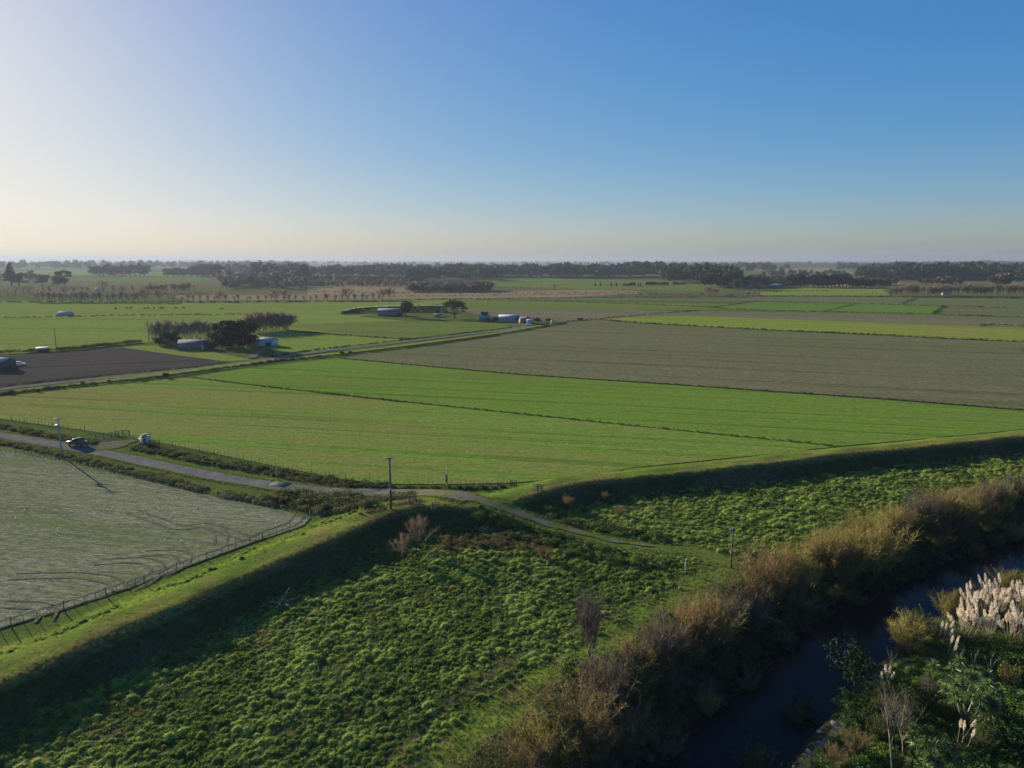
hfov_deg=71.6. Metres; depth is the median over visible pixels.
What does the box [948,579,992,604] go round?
bare shrub
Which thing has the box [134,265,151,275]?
macrocarpa
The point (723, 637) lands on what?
willow shrub
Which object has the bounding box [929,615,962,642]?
bare shrub
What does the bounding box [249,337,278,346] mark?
shed
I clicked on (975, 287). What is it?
bare tree
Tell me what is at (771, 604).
leafy shrub
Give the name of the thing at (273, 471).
rank growth
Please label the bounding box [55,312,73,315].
hay cover
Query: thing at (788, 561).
willow shrub
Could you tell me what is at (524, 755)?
bare shrub
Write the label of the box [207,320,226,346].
macrocarpa
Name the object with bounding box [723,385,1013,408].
wire fence
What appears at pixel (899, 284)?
field
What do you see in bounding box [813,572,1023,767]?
bank weeds
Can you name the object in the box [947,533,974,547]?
leafy shrub
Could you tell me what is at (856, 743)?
willow shrub
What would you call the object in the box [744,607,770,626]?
leafy shrub
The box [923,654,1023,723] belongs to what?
cabbage tree
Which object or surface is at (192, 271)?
macrocarpa
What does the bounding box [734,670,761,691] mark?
willow shrub
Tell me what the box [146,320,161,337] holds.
bare tree
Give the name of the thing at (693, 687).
leafy shrub
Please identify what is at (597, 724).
willow shrub
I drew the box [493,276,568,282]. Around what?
field
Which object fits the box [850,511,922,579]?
willow shrub
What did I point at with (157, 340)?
macrocarpa
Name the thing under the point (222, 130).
sky
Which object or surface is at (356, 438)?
field
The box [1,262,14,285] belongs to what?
pine tree
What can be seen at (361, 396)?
drain growth
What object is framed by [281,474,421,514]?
dry verge
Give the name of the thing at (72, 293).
bare tree
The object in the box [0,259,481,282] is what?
woodland
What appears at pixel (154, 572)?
wire fence
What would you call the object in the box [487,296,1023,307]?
field
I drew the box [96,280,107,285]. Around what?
bare tree
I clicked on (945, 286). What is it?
bare tree
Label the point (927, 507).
willow shrub
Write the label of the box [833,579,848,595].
willow shrub
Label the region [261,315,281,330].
bare tree
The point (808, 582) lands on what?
willow shrub
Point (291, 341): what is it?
field
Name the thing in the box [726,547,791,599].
willow shrub
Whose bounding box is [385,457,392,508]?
power pole
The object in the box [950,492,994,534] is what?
willow shrub
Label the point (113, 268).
macrocarpa
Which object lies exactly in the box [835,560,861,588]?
willow shrub
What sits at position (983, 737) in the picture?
leafy shrub
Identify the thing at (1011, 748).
leafy shrub
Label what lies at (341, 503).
bramble bank
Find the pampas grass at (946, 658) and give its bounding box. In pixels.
[928,635,966,671]
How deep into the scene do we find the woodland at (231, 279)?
1059.91 m
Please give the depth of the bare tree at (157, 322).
352.55 m
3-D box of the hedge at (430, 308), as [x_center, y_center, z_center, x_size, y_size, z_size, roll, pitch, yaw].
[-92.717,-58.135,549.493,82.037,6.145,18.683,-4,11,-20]
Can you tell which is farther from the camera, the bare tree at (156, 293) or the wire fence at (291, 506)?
the bare tree at (156, 293)
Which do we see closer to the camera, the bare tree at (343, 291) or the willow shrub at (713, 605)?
the willow shrub at (713, 605)
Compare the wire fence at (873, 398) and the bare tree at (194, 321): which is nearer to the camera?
the wire fence at (873, 398)
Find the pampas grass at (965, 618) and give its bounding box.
[944,597,990,650]
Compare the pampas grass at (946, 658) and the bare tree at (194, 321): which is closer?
the pampas grass at (946, 658)
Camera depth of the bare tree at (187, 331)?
356.75 m
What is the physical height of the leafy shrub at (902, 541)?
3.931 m
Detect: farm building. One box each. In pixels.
[533,275,545,277]
[766,284,782,287]
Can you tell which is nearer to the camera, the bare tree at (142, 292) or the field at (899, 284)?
the bare tree at (142, 292)
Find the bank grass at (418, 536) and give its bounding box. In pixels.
[0,436,1023,734]
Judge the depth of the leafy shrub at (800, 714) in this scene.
66.11 m
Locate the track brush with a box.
[473,503,678,568]
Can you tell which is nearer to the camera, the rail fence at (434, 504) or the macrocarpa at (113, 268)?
the rail fence at (434, 504)
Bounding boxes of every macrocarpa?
[9,272,28,285]
[34,274,50,284]
[51,275,66,286]
[87,266,99,275]
[95,265,108,275]
[107,265,119,275]
[122,267,133,275]
[126,264,137,275]
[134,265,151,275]
[153,337,165,345]
[158,331,181,345]
[161,268,169,276]
[169,267,180,276]
[177,268,187,276]
[185,266,196,276]
[189,268,201,276]
[194,267,204,276]
[199,266,211,276]
[203,263,217,276]
[204,341,219,349]
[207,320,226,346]
[210,264,225,276]
[216,336,232,347]
[220,320,238,347]
[226,319,250,347]
[232,334,253,347]
[240,322,260,346]
[398,300,413,316]
[715,275,731,288]
[737,276,749,288]
[752,283,758,289]
[761,278,769,284]
[784,276,797,286]
[790,273,809,286]
[807,276,817,286]
[810,274,827,286]
[823,274,838,286]
[828,275,843,286]
[834,274,848,286]
[835,273,851,286]
[860,279,872,287]
[880,280,891,287]
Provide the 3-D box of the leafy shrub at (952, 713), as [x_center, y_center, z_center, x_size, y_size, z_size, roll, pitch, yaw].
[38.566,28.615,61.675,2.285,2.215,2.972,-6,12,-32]
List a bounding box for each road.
[0,325,535,389]
[0,432,475,500]
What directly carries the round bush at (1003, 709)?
on the ground at (24, 659)
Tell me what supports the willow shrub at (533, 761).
on the ground at (24, 659)
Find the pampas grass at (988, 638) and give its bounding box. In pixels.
[956,590,1010,656]
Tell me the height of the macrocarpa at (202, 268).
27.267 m
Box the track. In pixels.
[414,490,652,545]
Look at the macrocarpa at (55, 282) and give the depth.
1070.91 m
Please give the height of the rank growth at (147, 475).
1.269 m
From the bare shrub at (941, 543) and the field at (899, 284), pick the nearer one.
the bare shrub at (941, 543)
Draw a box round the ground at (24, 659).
[0,261,1023,767]
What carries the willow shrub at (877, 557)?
on the ground at (24, 659)
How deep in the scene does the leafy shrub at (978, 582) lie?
84.54 m
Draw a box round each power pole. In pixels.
[53,418,64,453]
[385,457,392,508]
[729,527,734,568]
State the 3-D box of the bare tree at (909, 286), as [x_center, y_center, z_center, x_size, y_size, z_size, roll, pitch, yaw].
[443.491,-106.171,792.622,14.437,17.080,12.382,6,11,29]
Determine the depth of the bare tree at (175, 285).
868.62 m
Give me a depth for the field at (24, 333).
499.40 m
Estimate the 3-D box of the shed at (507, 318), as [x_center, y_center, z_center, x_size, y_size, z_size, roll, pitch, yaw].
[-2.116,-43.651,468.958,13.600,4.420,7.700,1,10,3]
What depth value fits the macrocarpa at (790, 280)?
1043.52 m
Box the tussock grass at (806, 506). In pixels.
[560,453,1023,568]
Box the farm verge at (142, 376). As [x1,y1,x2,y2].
[0,325,542,393]
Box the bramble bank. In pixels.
[255,487,417,515]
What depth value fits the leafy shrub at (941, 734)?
59.24 m
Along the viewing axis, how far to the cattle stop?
127.90 m
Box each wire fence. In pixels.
[4,447,204,493]
[6,417,92,431]
[10,523,308,626]
[134,437,379,482]
[216,491,383,517]
[399,478,509,484]
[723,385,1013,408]
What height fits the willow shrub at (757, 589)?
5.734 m
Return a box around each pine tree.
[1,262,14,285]
[135,263,141,275]
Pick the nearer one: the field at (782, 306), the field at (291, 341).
the field at (291, 341)
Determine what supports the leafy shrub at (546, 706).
on the ground at (24, 659)
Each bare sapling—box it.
[875,681,910,767]
[888,689,926,756]
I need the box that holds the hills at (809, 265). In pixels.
[729,260,1023,267]
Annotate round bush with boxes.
[823,637,888,694]
[903,722,941,750]
[961,699,1018,723]
[993,726,1023,765]
[994,661,1022,686]
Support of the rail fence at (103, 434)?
on the ground at (24, 659)
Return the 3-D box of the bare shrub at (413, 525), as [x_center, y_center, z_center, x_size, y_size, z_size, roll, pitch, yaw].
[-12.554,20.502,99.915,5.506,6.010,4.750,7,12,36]
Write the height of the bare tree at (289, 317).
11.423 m
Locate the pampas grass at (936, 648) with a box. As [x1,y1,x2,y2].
[918,620,956,655]
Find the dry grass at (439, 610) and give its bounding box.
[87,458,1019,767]
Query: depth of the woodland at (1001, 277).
1130.60 m
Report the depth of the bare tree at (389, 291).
715.37 m
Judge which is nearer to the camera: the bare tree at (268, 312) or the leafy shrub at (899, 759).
the leafy shrub at (899, 759)
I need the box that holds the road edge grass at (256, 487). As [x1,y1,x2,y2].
[0,430,729,563]
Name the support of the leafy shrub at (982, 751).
on the ground at (24, 659)
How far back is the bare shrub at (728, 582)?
81.87 m
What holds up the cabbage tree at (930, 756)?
on the ground at (24, 659)
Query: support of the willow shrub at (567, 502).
on the ground at (24, 659)
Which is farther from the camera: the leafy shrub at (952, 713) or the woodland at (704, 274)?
the woodland at (704, 274)
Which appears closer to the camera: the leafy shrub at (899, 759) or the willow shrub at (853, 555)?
the leafy shrub at (899, 759)
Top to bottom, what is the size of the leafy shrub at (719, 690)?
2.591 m
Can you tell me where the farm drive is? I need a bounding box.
[246,346,272,357]
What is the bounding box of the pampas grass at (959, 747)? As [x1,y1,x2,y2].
[948,719,982,759]
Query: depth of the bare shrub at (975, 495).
111.69 m
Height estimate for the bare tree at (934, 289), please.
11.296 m
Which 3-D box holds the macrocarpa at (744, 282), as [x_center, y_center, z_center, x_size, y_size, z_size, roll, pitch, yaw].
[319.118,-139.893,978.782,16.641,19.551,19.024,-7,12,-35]
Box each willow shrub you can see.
[489,726,553,767]
[511,700,577,767]
[535,543,552,558]
[536,672,626,758]
[562,495,574,507]
[568,711,632,767]
[569,652,634,711]
[586,701,646,748]
[601,492,609,500]
[604,630,660,680]
[606,696,661,756]
[614,506,625,514]
[631,616,702,662]
[646,718,688,767]
[657,586,723,642]
[681,595,731,635]
[687,589,736,627]
[689,684,730,710]
[694,591,748,650]
[694,682,724,718]
[707,568,778,612]
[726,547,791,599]
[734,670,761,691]
[735,535,805,579]
[737,660,760,677]
[740,563,786,594]
[755,563,801,607]
[766,536,820,590]
[766,549,801,580]
[770,543,809,565]
[778,631,797,642]
[783,565,810,598]
[791,569,819,594]
[801,537,827,564]
[802,529,833,548]
[805,526,845,574]
[805,556,825,591]
[808,527,857,581]
[816,523,865,550]
[817,524,883,585]
[819,739,849,766]
[829,519,907,584]
[829,528,869,552]
[831,536,864,570]
[833,506,884,538]
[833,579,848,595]
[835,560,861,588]
[837,514,885,537]
[839,719,876,757]
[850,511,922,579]
[866,514,894,531]
[871,503,908,533]
[871,509,920,537]
[876,502,923,534]
[883,606,942,655]
[907,495,950,521]
[911,527,931,537]
[917,482,966,519]
[925,533,946,549]
[930,589,965,619]
[944,488,987,516]
[945,483,984,507]
[947,534,959,544]
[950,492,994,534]
[960,481,1003,506]
[972,498,1008,527]
[974,474,1015,509]
[976,512,1001,535]
[985,565,1023,590]
[988,484,1018,515]
[1003,520,1023,541]
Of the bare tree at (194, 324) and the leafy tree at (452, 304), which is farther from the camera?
the leafy tree at (452, 304)
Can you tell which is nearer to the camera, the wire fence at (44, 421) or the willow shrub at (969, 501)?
the willow shrub at (969, 501)
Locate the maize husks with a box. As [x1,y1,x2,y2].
[7,454,305,617]
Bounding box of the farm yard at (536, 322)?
[508,319,569,325]
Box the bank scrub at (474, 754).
[447,609,793,767]
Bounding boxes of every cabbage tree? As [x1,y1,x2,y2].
[902,720,969,767]
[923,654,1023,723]
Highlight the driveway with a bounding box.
[81,437,136,450]
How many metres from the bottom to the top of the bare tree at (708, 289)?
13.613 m
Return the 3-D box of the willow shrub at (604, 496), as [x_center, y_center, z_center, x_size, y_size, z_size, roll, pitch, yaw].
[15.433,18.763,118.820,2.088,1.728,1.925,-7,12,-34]
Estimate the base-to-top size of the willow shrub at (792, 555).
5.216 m
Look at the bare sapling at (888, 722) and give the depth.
55.22 m
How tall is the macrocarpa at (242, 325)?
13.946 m
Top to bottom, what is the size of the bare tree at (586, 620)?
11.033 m
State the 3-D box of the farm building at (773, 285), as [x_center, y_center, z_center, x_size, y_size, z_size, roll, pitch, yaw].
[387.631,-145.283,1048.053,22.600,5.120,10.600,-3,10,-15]
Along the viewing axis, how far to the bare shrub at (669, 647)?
68.68 m
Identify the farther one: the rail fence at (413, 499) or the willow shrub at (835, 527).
the rail fence at (413, 499)
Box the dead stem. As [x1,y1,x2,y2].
[985,654,999,680]
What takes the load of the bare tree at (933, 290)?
on the ground at (24, 659)
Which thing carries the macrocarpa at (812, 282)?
on the ground at (24, 659)
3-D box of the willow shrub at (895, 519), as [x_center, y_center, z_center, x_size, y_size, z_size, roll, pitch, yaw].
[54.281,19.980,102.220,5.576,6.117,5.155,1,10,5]
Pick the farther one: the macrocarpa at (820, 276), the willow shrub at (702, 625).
the macrocarpa at (820, 276)
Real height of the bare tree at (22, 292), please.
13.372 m
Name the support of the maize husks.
on the field at (73, 503)
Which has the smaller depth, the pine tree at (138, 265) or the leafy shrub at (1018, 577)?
the leafy shrub at (1018, 577)
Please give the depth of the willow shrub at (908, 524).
101.59 m
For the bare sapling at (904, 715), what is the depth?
56.05 m
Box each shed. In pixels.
[0,358,16,370]
[138,433,151,444]
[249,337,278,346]
[479,315,490,320]
[498,315,518,321]
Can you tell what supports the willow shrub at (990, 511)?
on the ground at (24, 659)
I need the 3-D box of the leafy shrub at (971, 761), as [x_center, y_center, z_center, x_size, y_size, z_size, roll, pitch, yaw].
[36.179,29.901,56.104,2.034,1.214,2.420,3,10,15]
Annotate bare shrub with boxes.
[389,532,408,554]
[404,514,440,546]
[510,735,557,767]
[550,639,644,718]
[564,761,584,767]
[616,676,662,720]
[628,603,695,668]
[678,578,756,635]
[692,623,718,654]
[695,670,721,697]
[710,571,758,610]
[733,580,774,638]
[902,483,942,521]
[906,506,943,534]
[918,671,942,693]
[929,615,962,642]
[933,535,949,549]
[934,494,959,518]
[936,552,953,560]
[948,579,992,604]
[958,486,986,504]
[968,500,992,525]
[975,476,1008,507]
[987,466,1023,499]
[993,478,1019,495]
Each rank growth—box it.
[0,423,515,489]
[0,439,320,510]
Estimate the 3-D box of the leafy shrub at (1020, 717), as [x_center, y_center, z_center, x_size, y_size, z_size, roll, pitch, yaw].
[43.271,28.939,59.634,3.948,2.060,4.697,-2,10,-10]
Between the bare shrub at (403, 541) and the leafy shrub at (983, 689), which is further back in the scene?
the bare shrub at (403, 541)
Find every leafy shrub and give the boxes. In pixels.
[463,737,535,767]
[501,679,588,757]
[569,685,612,727]
[570,711,614,759]
[584,647,650,686]
[596,669,628,707]
[601,657,669,705]
[607,656,663,710]
[614,637,650,671]
[623,639,676,684]
[649,710,670,728]
[650,623,706,673]
[653,713,688,742]
[663,609,715,653]
[685,678,707,698]
[704,570,780,608]
[706,679,739,699]
[707,581,752,620]
[730,729,799,767]
[733,609,754,633]
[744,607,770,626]
[747,581,780,611]
[778,691,820,726]
[784,541,829,572]
[802,745,842,767]
[808,557,829,578]
[820,584,848,604]
[830,687,866,709]
[834,761,850,767]
[838,585,878,606]
[840,700,869,722]
[843,752,881,767]
[861,709,908,740]
[866,679,899,711]
[866,742,895,759]
[883,694,932,723]
[887,746,919,767]
[890,523,921,542]
[890,688,931,716]
[891,530,917,548]
[892,549,916,572]
[894,537,921,552]
[896,543,918,565]
[898,508,928,530]
[898,604,956,649]
[900,730,943,755]
[906,678,940,710]
[907,531,925,548]
[908,508,946,535]
[913,749,961,767]
[924,724,950,742]
[931,672,967,688]
[936,698,980,719]
[938,589,978,611]
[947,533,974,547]
[948,499,970,520]
[954,750,984,767]
[964,712,1002,751]
[965,744,991,761]
[967,717,981,731]
[969,708,1020,730]
[970,717,1023,757]
[972,682,994,696]
[976,579,1003,599]
[986,532,1007,546]
[994,681,1023,711]
[997,477,1023,498]
[1001,708,1023,736]
[1004,570,1023,588]
[1009,493,1022,505]
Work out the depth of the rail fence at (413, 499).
111.67 m
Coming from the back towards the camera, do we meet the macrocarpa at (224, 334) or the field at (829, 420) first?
the macrocarpa at (224, 334)
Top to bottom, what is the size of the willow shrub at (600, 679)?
5.448 m
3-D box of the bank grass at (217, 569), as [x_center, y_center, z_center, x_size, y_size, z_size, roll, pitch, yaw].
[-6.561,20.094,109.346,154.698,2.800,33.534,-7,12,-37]
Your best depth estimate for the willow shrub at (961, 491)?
111.29 m
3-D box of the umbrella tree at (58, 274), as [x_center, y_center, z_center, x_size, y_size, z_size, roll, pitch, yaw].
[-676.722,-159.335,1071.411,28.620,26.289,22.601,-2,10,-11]
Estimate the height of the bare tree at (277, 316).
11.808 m
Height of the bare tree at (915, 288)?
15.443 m
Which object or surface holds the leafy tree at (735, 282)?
on the ground at (24, 659)
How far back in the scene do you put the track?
110.45 m
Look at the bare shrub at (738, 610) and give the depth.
75.83 m
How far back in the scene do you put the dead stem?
67.07 m
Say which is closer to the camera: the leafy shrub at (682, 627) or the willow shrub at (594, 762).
the willow shrub at (594, 762)
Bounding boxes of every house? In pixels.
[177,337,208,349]
[519,315,530,322]
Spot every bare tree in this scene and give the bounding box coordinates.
[17,285,28,294]
[31,291,41,299]
[55,291,62,301]
[66,290,78,300]
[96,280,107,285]
[117,290,124,300]
[137,288,150,300]
[138,321,154,340]
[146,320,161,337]
[151,287,164,300]
[154,319,165,332]
[160,318,176,332]
[170,283,181,290]
[173,317,183,336]
[173,321,189,338]
[177,323,193,339]
[178,322,188,339]
[180,321,195,338]
[186,319,202,338]
[190,317,206,338]
[196,320,211,338]
[198,319,211,337]
[213,289,226,300]
[243,312,258,322]
[252,309,266,331]
[253,312,272,330]
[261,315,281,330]
[264,309,276,330]
[264,313,293,329]
[268,288,279,296]
[280,289,291,296]
[280,312,297,329]
[281,316,297,329]
[281,318,290,330]
[338,287,353,299]
[377,288,387,299]
[384,287,396,297]
[568,579,605,672]
[704,286,712,294]
[883,286,898,295]
[903,283,912,295]
[904,284,922,293]
[926,287,938,294]
[928,286,942,295]
[932,283,951,293]
[932,286,946,295]
[965,284,984,295]
[970,286,990,295]
[983,283,995,294]
[994,283,1003,295]
[1005,283,1019,295]
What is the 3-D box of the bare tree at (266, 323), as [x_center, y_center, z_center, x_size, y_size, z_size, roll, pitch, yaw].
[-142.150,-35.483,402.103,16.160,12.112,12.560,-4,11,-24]
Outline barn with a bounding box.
[377,308,402,315]
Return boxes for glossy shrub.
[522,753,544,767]
[554,652,580,678]
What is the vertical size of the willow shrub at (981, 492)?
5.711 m
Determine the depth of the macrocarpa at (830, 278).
1040.99 m
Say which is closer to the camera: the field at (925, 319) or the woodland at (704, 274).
the field at (925, 319)
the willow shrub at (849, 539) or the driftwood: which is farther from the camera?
the willow shrub at (849, 539)
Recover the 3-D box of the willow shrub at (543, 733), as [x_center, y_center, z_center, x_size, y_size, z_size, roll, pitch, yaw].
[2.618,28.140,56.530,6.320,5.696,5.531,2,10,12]
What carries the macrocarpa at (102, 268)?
on the ground at (24, 659)
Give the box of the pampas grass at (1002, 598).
[973,573,1023,625]
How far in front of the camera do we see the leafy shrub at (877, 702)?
63.27 m
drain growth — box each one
[0,295,1023,317]
[0,322,566,394]
[0,326,511,386]
[0,340,142,352]
[187,357,1023,446]
[309,286,825,296]
[319,391,403,401]
[536,298,1023,340]
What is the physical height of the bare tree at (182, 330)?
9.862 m
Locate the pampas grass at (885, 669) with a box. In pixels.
[864,665,895,699]
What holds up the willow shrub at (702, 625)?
on the ground at (24, 659)
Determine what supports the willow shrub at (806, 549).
on the ground at (24, 659)
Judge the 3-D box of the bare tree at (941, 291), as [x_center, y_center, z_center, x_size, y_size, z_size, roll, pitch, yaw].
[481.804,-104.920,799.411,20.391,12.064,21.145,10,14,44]
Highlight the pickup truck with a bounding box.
[66,437,90,447]
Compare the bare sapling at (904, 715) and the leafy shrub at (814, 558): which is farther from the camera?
the leafy shrub at (814, 558)
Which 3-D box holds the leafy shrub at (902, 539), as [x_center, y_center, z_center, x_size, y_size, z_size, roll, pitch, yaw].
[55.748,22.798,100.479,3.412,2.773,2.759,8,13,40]
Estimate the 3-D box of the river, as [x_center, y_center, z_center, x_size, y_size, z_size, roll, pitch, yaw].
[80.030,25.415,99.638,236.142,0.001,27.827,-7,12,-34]
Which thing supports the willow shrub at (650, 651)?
on the ground at (24, 659)
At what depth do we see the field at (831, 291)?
906.30 m
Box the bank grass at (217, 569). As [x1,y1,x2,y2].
[0,450,813,678]
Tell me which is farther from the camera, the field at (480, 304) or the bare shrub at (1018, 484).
the field at (480, 304)
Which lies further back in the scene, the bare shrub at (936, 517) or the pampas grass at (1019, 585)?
the bare shrub at (936, 517)
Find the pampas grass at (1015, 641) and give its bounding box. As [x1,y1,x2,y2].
[990,600,1023,653]
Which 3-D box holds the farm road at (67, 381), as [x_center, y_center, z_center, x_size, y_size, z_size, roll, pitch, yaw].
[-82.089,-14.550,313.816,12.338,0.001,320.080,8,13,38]
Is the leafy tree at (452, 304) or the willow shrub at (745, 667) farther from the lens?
the leafy tree at (452, 304)
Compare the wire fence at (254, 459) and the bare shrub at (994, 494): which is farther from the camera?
the wire fence at (254, 459)
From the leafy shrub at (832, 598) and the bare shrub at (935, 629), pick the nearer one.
the bare shrub at (935, 629)
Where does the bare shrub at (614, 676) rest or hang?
on the ground at (24, 659)
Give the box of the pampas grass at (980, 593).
[955,580,990,625]
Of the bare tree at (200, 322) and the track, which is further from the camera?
the bare tree at (200, 322)
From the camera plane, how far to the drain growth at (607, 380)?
205.49 m
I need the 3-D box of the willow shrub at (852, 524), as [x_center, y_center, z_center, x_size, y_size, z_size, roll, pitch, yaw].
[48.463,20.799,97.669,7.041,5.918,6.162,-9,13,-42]
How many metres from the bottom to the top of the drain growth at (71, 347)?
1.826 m
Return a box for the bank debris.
[438,532,547,549]
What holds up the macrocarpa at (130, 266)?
on the ground at (24, 659)
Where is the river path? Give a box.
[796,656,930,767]
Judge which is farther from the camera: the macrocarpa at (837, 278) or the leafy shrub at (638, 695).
the macrocarpa at (837, 278)
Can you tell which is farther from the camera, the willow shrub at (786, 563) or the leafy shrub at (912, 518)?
the leafy shrub at (912, 518)
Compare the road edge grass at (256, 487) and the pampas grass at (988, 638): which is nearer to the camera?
the pampas grass at (988, 638)
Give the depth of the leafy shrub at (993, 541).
105.90 m
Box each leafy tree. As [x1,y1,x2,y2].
[440,298,467,317]
[730,278,741,290]
[867,278,881,287]
[876,279,888,287]
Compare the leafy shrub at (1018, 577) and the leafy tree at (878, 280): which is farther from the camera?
the leafy tree at (878, 280)
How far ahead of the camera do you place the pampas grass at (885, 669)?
65.34 m
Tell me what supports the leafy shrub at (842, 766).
on the ground at (24, 659)
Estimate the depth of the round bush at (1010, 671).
66.68 m
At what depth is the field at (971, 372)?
288.18 m
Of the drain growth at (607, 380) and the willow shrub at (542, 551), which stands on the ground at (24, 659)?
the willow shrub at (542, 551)
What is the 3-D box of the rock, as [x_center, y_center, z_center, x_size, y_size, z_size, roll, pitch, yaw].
[28.258,29.741,62.022,0.623,0.314,0.907,-13,28,-29]
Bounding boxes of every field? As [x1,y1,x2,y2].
[0,299,474,355]
[0,347,227,387]
[0,378,836,483]
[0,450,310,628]
[14,270,95,275]
[78,276,210,281]
[122,345,251,360]
[126,272,237,275]
[163,294,392,300]
[193,359,1023,445]
[270,328,403,354]
[285,321,520,339]
[307,284,639,299]
[344,320,1023,408]
[449,308,679,320]
[450,300,1020,316]
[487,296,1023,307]
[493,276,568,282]
[494,279,743,290]
[599,316,1023,341]
[641,311,1023,327]
[719,302,940,312]
[756,268,841,272]
[757,287,889,295]
[829,282,904,285]
[938,306,1023,316]
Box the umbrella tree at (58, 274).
[53,270,71,285]
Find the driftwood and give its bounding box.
[267,587,299,606]
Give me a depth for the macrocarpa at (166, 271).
1725.36 m
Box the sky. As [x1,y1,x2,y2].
[0,0,1023,260]
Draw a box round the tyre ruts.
[0,510,306,627]
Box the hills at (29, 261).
[0,259,458,262]
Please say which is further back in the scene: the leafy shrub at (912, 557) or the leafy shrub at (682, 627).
the leafy shrub at (912, 557)
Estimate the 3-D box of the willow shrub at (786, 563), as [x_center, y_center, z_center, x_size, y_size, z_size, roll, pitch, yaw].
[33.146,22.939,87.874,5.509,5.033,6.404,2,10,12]
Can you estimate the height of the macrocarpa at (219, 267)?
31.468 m
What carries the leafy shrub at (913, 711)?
on the ground at (24, 659)
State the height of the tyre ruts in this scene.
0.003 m
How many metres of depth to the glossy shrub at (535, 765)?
55.10 m
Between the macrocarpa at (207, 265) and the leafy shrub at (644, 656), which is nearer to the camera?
the leafy shrub at (644, 656)
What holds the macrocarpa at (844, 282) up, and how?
on the ground at (24, 659)
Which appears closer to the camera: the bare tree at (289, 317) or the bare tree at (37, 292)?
the bare tree at (289, 317)
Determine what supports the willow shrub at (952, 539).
on the ground at (24, 659)
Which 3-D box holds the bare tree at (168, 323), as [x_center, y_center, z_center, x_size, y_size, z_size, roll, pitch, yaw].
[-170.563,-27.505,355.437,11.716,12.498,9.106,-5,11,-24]
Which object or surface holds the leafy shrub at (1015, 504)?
on the ground at (24, 659)
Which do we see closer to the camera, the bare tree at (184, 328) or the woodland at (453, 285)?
the bare tree at (184, 328)
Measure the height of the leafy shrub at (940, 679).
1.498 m
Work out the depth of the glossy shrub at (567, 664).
68.95 m
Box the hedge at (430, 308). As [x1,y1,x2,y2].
[341,305,443,313]
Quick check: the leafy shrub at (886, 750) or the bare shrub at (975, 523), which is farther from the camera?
the bare shrub at (975, 523)
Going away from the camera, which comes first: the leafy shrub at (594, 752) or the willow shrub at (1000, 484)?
the leafy shrub at (594, 752)
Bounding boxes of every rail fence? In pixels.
[95,431,118,438]
[115,430,129,435]
[409,495,416,502]
[431,501,438,509]
[533,483,542,491]
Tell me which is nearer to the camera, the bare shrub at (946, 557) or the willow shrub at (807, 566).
the willow shrub at (807, 566)
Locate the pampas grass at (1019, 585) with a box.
[1004,580,1023,625]
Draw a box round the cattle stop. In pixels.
[270,482,291,486]
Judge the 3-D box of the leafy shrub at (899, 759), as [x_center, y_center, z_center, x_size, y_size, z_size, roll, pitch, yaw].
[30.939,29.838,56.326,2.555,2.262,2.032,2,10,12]
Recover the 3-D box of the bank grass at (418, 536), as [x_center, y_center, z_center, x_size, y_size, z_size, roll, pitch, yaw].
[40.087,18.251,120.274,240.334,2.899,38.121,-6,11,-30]
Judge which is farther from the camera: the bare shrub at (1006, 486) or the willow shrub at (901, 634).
the bare shrub at (1006, 486)
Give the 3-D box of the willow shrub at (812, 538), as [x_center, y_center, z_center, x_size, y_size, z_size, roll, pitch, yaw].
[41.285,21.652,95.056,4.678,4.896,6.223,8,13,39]
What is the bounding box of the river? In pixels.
[634,530,1023,767]
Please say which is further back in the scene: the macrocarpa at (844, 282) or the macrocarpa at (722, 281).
the macrocarpa at (844, 282)
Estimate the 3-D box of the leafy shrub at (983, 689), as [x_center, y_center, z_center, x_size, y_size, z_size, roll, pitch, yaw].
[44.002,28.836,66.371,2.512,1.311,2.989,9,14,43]
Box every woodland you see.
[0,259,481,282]
[4,260,906,271]
[215,269,311,287]
[300,276,494,290]
[308,260,744,284]
[659,271,1014,285]
[761,260,1023,278]
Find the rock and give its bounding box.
[830,720,839,725]
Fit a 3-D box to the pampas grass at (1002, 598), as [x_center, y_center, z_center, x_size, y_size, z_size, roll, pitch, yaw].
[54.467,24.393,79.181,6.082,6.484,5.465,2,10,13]
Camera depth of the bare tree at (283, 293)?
715.13 m
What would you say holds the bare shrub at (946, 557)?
on the ground at (24, 659)
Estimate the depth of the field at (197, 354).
307.48 m
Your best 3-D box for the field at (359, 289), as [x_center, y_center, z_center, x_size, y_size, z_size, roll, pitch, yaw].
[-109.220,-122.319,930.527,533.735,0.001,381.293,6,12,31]
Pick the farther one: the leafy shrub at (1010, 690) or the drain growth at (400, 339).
the drain growth at (400, 339)
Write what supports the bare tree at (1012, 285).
on the ground at (24, 659)
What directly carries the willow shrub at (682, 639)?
on the ground at (24, 659)
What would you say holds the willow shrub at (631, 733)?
on the ground at (24, 659)
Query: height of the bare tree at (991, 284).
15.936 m
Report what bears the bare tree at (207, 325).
on the ground at (24, 659)
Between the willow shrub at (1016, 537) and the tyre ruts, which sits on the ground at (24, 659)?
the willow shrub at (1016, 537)

